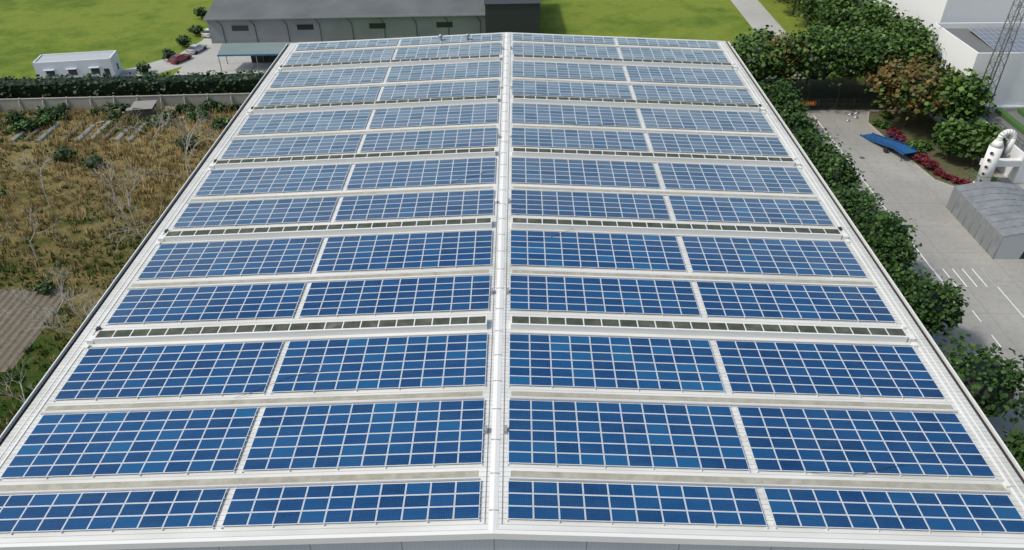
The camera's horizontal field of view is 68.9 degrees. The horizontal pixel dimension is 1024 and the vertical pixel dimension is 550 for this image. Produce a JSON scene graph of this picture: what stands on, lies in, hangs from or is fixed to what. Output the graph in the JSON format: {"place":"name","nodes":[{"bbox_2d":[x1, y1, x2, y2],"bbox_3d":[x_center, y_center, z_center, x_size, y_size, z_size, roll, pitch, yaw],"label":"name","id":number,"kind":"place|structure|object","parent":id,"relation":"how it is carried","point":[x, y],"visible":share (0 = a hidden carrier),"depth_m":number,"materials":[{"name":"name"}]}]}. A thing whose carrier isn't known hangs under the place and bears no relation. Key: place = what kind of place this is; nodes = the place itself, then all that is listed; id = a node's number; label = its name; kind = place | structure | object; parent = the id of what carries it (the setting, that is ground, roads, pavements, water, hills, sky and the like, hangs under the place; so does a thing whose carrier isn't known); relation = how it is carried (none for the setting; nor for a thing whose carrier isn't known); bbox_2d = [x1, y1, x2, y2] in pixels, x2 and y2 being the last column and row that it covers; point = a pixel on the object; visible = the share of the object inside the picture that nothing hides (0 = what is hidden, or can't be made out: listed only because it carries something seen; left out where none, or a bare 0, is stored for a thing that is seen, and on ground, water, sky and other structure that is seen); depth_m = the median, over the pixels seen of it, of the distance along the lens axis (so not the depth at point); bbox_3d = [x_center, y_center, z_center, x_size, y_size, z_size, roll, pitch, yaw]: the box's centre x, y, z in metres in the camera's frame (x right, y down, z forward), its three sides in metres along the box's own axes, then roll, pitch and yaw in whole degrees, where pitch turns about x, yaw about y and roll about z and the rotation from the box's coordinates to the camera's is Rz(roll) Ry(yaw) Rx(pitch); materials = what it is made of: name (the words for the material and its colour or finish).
{"place":"outdoors","nodes":[
{"label":"outdoors","id":0,"kind":"place"},
{"bbox_2d":[0,101,237,434],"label":"field","id":1,"kind":"structure","parent":0,"point":[42,242],"depth_m":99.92,"materials":[{"name":"brown plant"}]},
{"bbox_2d":[0,358,32,402],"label":"bare tree","id":2,"kind":"object","parent":1,"relation":"on","point":[24,400],"visible":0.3,"depth_m":67.49,"materials":[{"name":"beige plant"}]},
{"bbox_2d":[0,204,62,259],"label":"bare tree","id":3,"kind":"object","parent":1,"relation":"on","point":[34,230],"visible":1,"depth_m":89.89,"materials":[{"name":"beige plant"}]},
{"bbox_2d":[12,151,55,206],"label":"bare tree","id":4,"kind":"object","parent":1,"relation":"on","point":[40,176],"visible":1,"depth_m":101.44,"materials":[{"name":"beige plant"}]},
{"bbox_2d":[0,289,74,371],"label":"tilled plots","id":5,"kind":"object","parent":1,"relation":"on","point":[14,324],"visible":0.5,"depth_m":83.54,"materials":[{"name":"soil"}]},
{"bbox_2d":[0,264,92,327],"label":"bare tree","id":6,"kind":"object","parent":1,"relation":"on","point":[55,312],"visible":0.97,"depth_m":79.25,"materials":[{"name":"beige plant"}]},
{"bbox_2d":[22,282,104,334],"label":"bare tree","id":7,"kind":"object","parent":1,"relation":"on","point":[75,312],"visible":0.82,"depth_m":73.10,"materials":[{"name":"beige plant"}]},
{"bbox_2d":[9,100,184,141],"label":"garden beds","id":8,"kind":"object","parent":1,"relation":"on","point":[146,107],"visible":0.71,"depth_m":123.89,"materials":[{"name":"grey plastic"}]},
{"bbox_2d":[0,98,241,293],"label":"shrubs","id":9,"kind":"object","parent":1,"relation":"on","point":[61,154],"visible":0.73,"depth_m":125.86,"materials":[{"name":"green plant"}]},
{"bbox_2d":[90,159,153,224],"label":"bare tree","id":10,"kind":"object","parent":1,"relation":"on","point":[127,195],"visible":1,"depth_m":95.88,"materials":[{"name":"beige plant"}]},
{"bbox_2d":[0,93,249,113],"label":"boundary wall","id":11,"kind":"structure","parent":1,"relation":"on","point":[24,104],"depth_m":129.14,"materials":[{"name":"grey concrete"}]},
{"bbox_2d":[88,189,163,261],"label":"bare tree","id":12,"kind":"object","parent":1,"relation":"on","point":[123,217],"visible":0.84,"depth_m":85.62,"materials":[{"name":"beige plant"}]},
{"bbox_2d":[113,105,183,156],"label":"bare tree","id":13,"kind":"object","parent":1,"relation":"on","point":[151,123],"visible":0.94,"depth_m":113.01,"materials":[{"name":"beige plant"}]},
{"bbox_2d":[153,131,195,180],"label":"bare tree","id":14,"kind":"object","parent":1,"relation":"on","point":[183,159],"visible":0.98,"depth_m":99.31,"materials":[{"name":"beige plant"}]},
{"bbox_2d":[153,105,217,171],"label":"bare tree","id":15,"kind":"object","parent":1,"relation":"on","point":[183,135],"visible":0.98,"depth_m":108.29,"materials":[{"name":"beige plant"}]},
{"bbox_2d":[119,37,306,75],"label":"driveway paving","id":16,"kind":"structure","parent":0,"point":[204,61],"depth_m":147.10,"materials":[{"name":"concrete"}]},
{"bbox_2d":[136,60,151,74],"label":"drive shrub","id":17,"kind":"object","parent":16,"relation":"on","point":[143,68],"visible":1,"depth_m":142.37,"materials":[{"name":"green plant"}]},
{"bbox_2d":[162,48,175,59],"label":"drive shrub","id":18,"kind":"object","parent":16,"relation":"on","point":[168,54],"visible":0.98,"depth_m":148.09,"materials":[{"name":"green plant"}]},
{"bbox_2d":[168,53,191,63],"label":"red car","id":19,"kind":"object","parent":16,"relation":"on","point":[177,58],"visible":1,"depth_m":147.41,"materials":[{"name":"red paint"}]},
{"bbox_2d":[186,44,206,53],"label":"silver car","id":20,"kind":"object","parent":16,"relation":"on","point":[193,48],"visible":1,"depth_m":151.84,"materials":[{"name":"grey paint"}]},
{"bbox_2d":[201,28,210,36],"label":"white car","id":21,"kind":"object","parent":16,"relation":"on","point":[205,32],"visible":0.46,"depth_m":159.50,"materials":[{"name":"white paint"}]},
{"bbox_2d":[0,0,863,78],"bbox_3d":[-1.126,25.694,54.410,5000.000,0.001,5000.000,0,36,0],"label":"ground","id":22,"kind":"structure","parent":0,"point":[133,33],"depth_m":167.08,"materials":[{"name":"green plant"}]},
{"bbox_2d":[32,50,122,77],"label":"building","id":23,"kind":"structure","parent":22,"relation":"on","point":[80,64],"depth_m":139.56,"materials":[{"name":"white paint"}]},
{"bbox_2d":[0,69,265,98],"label":"boundary hedge","id":24,"kind":"object","parent":22,"relation":"on","point":[87,84],"visible":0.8,"depth_m":131.01,"materials":[{"name":"green plant"}]},
{"bbox_2d":[175,34,192,46],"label":"drive shrub","id":25,"kind":"object","parent":22,"relation":"on","point":[183,40],"visible":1,"depth_m":154.41,"materials":[{"name":"green plant"}]},
{"bbox_2d":[187,25,203,33],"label":"drive shrub","id":26,"kind":"object","parent":22,"relation":"on","point":[197,29],"visible":1,"depth_m":160.27,"materials":[{"name":"green plant"}]},
{"bbox_2d":[193,6,206,18],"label":"drive shrub","id":27,"kind":"object","parent":22,"relation":"on","point":[201,12],"visible":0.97,"depth_m":169.66,"materials":[{"name":"green plant"}]},
{"bbox_2d":[203,0,540,71],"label":"grey warehouse","id":28,"kind":"structure","parent":22,"relation":"on","point":[262,31],"depth_m":155.96,"materials":[{"name":"grey metal"}]},
{"bbox_2d":[0,32,1023,549],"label":"warehouse","id":29,"kind":"structure","parent":22,"relation":"on","point":[508,534],"depth_m":58.05,"materials":[{"name":"white metal"}]},
{"bbox_2d":[0,34,1023,532],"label":"solar panels","id":30,"kind":"object","parent":29,"relation":"on","point":[312,438],"visible":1,"depth_m":62.03,"materials":[{"name":"glass"},{"name":"silicon"},{"name":"aluminium"}]},
{"bbox_2d":[0,32,1023,534],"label":"roof fittings","id":31,"kind":"object","parent":29,"relation":"on","point":[518,322],"visible":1,"depth_m":68.20,"materials":[{"name":"white metal"}]},
{"bbox_2d":[0,41,1023,483],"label":"eave gutters","id":32,"kind":"object","parent":29,"relation":"attached to","point":[1012,461],"visible":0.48,"depth_m":70.74,"materials":[{"name":"white metal"}]},
{"bbox_2d":[782,0,809,27],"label":"yard tree","id":33,"kind":"object","parent":22,"relation":"on","point":[799,1],"visible":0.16,"depth_m":159.15,"materials":[{"name":"green plant"}]},
{"bbox_2d":[794,0,857,29],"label":"yard tree","id":34,"kind":"object","parent":22,"relation":"on","point":[810,5],"visible":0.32,"depth_m":151.30,"materials":[{"name":"green plant"}]},
{"bbox_2d":[757,78,900,109],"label":"wall","id":35,"kind":"structure","parent":22,"relation":"on","point":[851,89],"depth_m":133.38,"materials":[{"name":"black metal"}]},
{"bbox_2d":[728,25,779,46],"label":"belt tree","id":36,"kind":"object","parent":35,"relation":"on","point":[758,34],"visible":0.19,"depth_m":129.92,"materials":[{"name":"green plant"}]},
{"bbox_2d":[731,33,785,87],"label":"belt tree","id":37,"kind":"object","parent":35,"relation":"on","point":[755,64],"visible":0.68,"depth_m":122.81,"materials":[{"name":"green plant"}]},
{"bbox_2d":[754,29,817,84],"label":"belt tree","id":38,"kind":"object","parent":35,"relation":"on","point":[787,64],"visible":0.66,"depth_m":122.67,"materials":[{"name":"green plant"}]},
{"bbox_2d":[789,23,833,87],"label":"belt tree","id":39,"kind":"object","parent":35,"relation":"on","point":[808,33],"depth_m":130.95,"materials":[{"name":"green plant"}]},
{"bbox_2d":[785,22,851,100],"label":"belt tree","id":40,"kind":"object","parent":35,"relation":"on","point":[821,53],"visible":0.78,"depth_m":122.62,"materials":[{"name":"green plant"}]},
{"bbox_2d":[799,99,892,108],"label":"fence","id":41,"kind":"object","parent":35,"relation":"on","point":[810,103],"visible":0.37,"depth_m":127.38,"materials":[{"name":"grey metal"}]},
{"bbox_2d":[825,20,891,101],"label":"belt tree","id":42,"kind":"object","parent":35,"relation":"on","point":[857,60],"visible":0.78,"depth_m":122.82,"materials":[{"name":"green plant"}]},
{"bbox_2d":[848,25,910,99],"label":"belt tree","id":43,"kind":"object","parent":35,"relation":"on","point":[890,51],"visible":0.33,"depth_m":123.12,"materials":[{"name":"green plant"}]},
{"bbox_2d":[870,13,932,42],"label":"yard tree","id":44,"kind":"object","parent":35,"relation":"on","point":[898,25],"visible":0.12,"depth_m":129.08,"materials":[{"name":"green plant"}]},
{"bbox_2d":[886,22,946,72],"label":"yard tree","id":45,"kind":"object","parent":35,"relation":"on","point":[920,44],"visible":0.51,"depth_m":124.06,"materials":[{"name":"green plant"}]},
{"bbox_2d":[808,0,880,34],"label":"yard tree","id":46,"kind":"object","parent":22,"relation":"on","point":[834,12],"visible":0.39,"depth_m":141.40,"materials":[{"name":"green plant"}]},
{"bbox_2d":[837,0,912,35],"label":"yard tree","id":47,"kind":"object","parent":22,"relation":"on","point":[864,16],"visible":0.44,"depth_m":134.48,"materials":[{"name":"green plant"}]},
{"bbox_2d":[874,0,1023,182],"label":"white factory blocks","id":48,"kind":"structure","parent":22,"relation":"on","point":[968,32],"depth_m":119.22,"materials":[{"name":"white paint"}]},
{"bbox_2d":[731,0,782,28],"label":"road","id":49,"kind":"structure","parent":0,"point":[755,14],"depth_m":170.54,"materials":[{"name":"concrete"}]},
{"bbox_2d":[756,29,826,78],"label":"service road","id":50,"kind":"structure","parent":0,"point":[776,31],"depth_m":160.84,"materials":[{"name":"concrete"}]},
{"bbox_2d":[803,110,1023,440],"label":"yard pavement","id":51,"kind":"structure","parent":0,"point":[906,188],"depth_m":93.87,"materials":[{"name":"concrete"}]},
{"bbox_2d":[846,111,879,195],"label":"yard cowls and covers","id":52,"kind":"object","parent":51,"relation":"on","point":[856,113],"visible":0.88,"depth_m":124.83,"materials":[{"name":"grey"}]},
{"bbox_2d":[860,132,916,162],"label":"mobile dock ramp","id":53,"kind":"structure","parent":51,"relation":"on","point":[900,147],"depth_m":114.66,"materials":[{"name":"blue metal"}]},
{"bbox_2d":[813,115,1023,364],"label":"yard markings","id":54,"kind":"object","parent":51,"relation":"on","point":[938,276],"visible":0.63,"depth_m":88.93,"materials":[{"name":"white paint"}]},
{"bbox_2d":[867,111,1000,186],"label":"planting bed","id":55,"kind":"object","parent":51,"relation":"on","point":[953,165],"visible":0.53,"depth_m":115.46,"materials":[{"name":"brown soil"}]},
{"bbox_2d":[872,119,882,125],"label":"ball shrub","id":56,"kind":"object","parent":55,"relation":"on","point":[877,122],"visible":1,"depth_m":121.86,"materials":[{"name":"green plant"}]},
{"bbox_2d":[879,110,892,117],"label":"ball shrub","id":57,"kind":"object","parent":55,"relation":"on","point":[887,114],"visible":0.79,"depth_m":124.32,"materials":[{"name":"green plant"}]},
{"bbox_2d":[880,121,892,129],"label":"ball shrub","id":58,"kind":"object","parent":55,"relation":"on","point":[886,124],"visible":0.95,"depth_m":120.89,"materials":[{"name":"green plant"}]},
{"bbox_2d":[885,128,901,136],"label":"red shrub","id":59,"kind":"object","parent":55,"relation":"on","point":[893,132],"visible":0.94,"depth_m":118.37,"materials":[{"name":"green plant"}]},
{"bbox_2d":[893,134,907,142],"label":"red shrub","id":60,"kind":"object","parent":55,"relation":"on","point":[902,136],"visible":0.78,"depth_m":116.46,"materials":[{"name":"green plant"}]},
{"bbox_2d":[903,139,923,154],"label":"ball shrub","id":61,"kind":"object","parent":55,"relation":"on","point":[918,147],"visible":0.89,"depth_m":113.09,"materials":[{"name":"green plant"}]},
{"bbox_2d":[863,50,967,126],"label":"yard tree","id":62,"kind":"object","parent":55,"relation":"on","point":[903,89],"visible":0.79,"depth_m":115.90,"materials":[{"name":"brown plant"}]},
{"bbox_2d":[913,153,929,163],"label":"red shrub","id":63,"kind":"object","parent":55,"relation":"on","point":[918,157],"visible":0.94,"depth_m":111.28,"materials":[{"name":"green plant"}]},
{"bbox_2d":[917,139,931,150],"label":"ball shrub","id":64,"kind":"object","parent":55,"relation":"on","point":[927,146],"visible":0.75,"depth_m":114.95,"materials":[{"name":"green plant"}]},
{"bbox_2d":[921,158,940,169],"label":"red shrub","id":65,"kind":"object","parent":55,"relation":"on","point":[929,164],"visible":1,"depth_m":109.46,"materials":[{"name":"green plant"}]},
{"bbox_2d":[933,168,945,174],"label":"red shrub","id":66,"kind":"object","parent":55,"relation":"on","point":[938,171],"visible":1,"depth_m":108.36,"materials":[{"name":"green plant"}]},
{"bbox_2d":[941,172,952,179],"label":"red shrub","id":67,"kind":"object","parent":55,"relation":"on","point":[946,176],"visible":1,"depth_m":107.45,"materials":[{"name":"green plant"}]},
{"bbox_2d":[927,117,969,159],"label":"yard tree","id":68,"kind":"object","parent":55,"relation":"on","point":[945,135],"visible":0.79,"depth_m":109.62,"materials":[{"name":"green plant"}]},
{"bbox_2d":[950,176,961,182],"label":"red shrub","id":69,"kind":"object","parent":55,"relation":"on","point":[955,179],"visible":1,"depth_m":106.69,"materials":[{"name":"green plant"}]},
{"bbox_2d":[920,66,996,122],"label":"yard tree","id":70,"kind":"object","parent":55,"relation":"on","point":[974,100],"visible":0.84,"depth_m":112.46,"materials":[{"name":"green plant"}]},
{"bbox_2d":[959,178,970,184],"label":"red shrub","id":71,"kind":"object","parent":55,"relation":"on","point":[963,181],"visible":0.89,"depth_m":105.96,"materials":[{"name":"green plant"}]},
{"bbox_2d":[957,118,1006,166],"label":"yard tree","id":72,"kind":"object","parent":55,"relation":"on","point":[982,134],"visible":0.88,"depth_m":107.31,"materials":[{"name":"green plant"}]},
{"bbox_2d":[946,182,1023,258],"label":"storage tent","id":73,"kind":"object","parent":51,"relation":"on","point":[989,216],"visible":1,"depth_m":94.40,"materials":[{"name":"fabric"}]},
{"bbox_2d":[968,129,1021,182],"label":"gas scrubber","id":74,"kind":"object","parent":51,"relation":"on","point":[990,161],"visible":0.88,"depth_m":103.02,"materials":[{"name":"white metal"}]},
{"bbox_2d":[982,0,1023,113],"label":"lattice mast","id":75,"kind":"object","parent":51,"relation":"on","point":[1004,39],"visible":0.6,"depth_m":110.30,"materials":[{"name":"grey metal"}]},
{"label":"tree strip","id":76,"kind":"object","parent":51,"relation":"on","visible":0},
{"bbox_2d":[759,75,803,105],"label":"wall tree","id":77,"kind":"object","parent":76,"relation":"on","point":[769,88],"visible":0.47,"depth_m":116.55,"materials":[{"name":"green plant"}]},
{"bbox_2d":[770,88,809,114],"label":"wall tree","id":78,"kind":"object","parent":76,"relation":"on","point":[788,104],"visible":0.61,"depth_m":114.07,"materials":[{"name":"green plant"}]},
{"bbox_2d":[778,103,819,138],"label":"wall tree","id":79,"kind":"object","parent":76,"relation":"on","point":[784,114],"visible":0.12,"depth_m":110.78,"materials":[{"name":"green plant"}]},
{"bbox_2d":[783,108,818,139],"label":"wall tree","id":80,"kind":"object","parent":76,"relation":"on","point":[800,123],"visible":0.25,"depth_m":106.55,"materials":[{"name":"green plant"}]},
{"bbox_2d":[793,126,842,158],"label":"wall tree","id":81,"kind":"object","parent":76,"relation":"on","point":[808,144],"visible":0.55,"depth_m":102.59,"materials":[{"name":"green plant"}]},
{"bbox_2d":[807,147,853,169],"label":"wall tree","id":82,"kind":"object","parent":76,"relation":"on","point":[814,157],"visible":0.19,"depth_m":100.34,"materials":[{"name":"green plant"}]},
{"bbox_2d":[815,148,865,191],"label":"wall tree","id":83,"kind":"object","parent":76,"relation":"on","point":[829,169],"visible":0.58,"depth_m":95.20,"materials":[{"name":"green plant"}]},
{"bbox_2d":[825,175,876,211],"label":"wall tree","id":84,"kind":"object","parent":76,"relation":"on","point":[843,190],"visible":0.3,"depth_m":91.18,"materials":[{"name":"green plant"}]},
{"bbox_2d":[839,188,896,235],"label":"wall tree","id":85,"kind":"object","parent":76,"relation":"on","point":[855,215],"visible":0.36,"depth_m":88.78,"materials":[{"name":"green plant"}]},
{"bbox_2d":[856,207,923,262],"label":"wall tree","id":86,"kind":"object","parent":76,"relation":"on","point":[887,222],"visible":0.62,"depth_m":83.52,"materials":[{"name":"green plant"}]},
{"bbox_2d":[863,227,922,278],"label":"wall tree","id":87,"kind":"object","parent":76,"relation":"on","point":[892,256],"visible":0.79,"depth_m":81.33,"materials":[{"name":"green plant"}]},
{"bbox_2d":[881,261,944,322],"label":"wall tree","id":88,"kind":"object","parent":76,"relation":"on","point":[903,278],"visible":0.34,"depth_m":77.54,"materials":[{"name":"green plant"}]},
{"bbox_2d":[901,273,969,340],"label":"wall tree","id":89,"kind":"object","parent":76,"relation":"on","point":[932,307],"visible":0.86,"depth_m":73.86,"materials":[{"name":"green plant"}]},
{"bbox_2d":[938,332,1023,421],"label":"wall tree","id":90,"kind":"object","parent":76,"relation":"on","point":[991,384],"visible":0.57,"depth_m":64.99,"materials":[{"name":"green plant"}]},
{"bbox_2d":[997,422,1023,470],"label":"wall tree","id":91,"kind":"object","parent":76,"relation":"on","point":[1014,443],"visible":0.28,"depth_m":59.55,"materials":[{"name":"green plant"}]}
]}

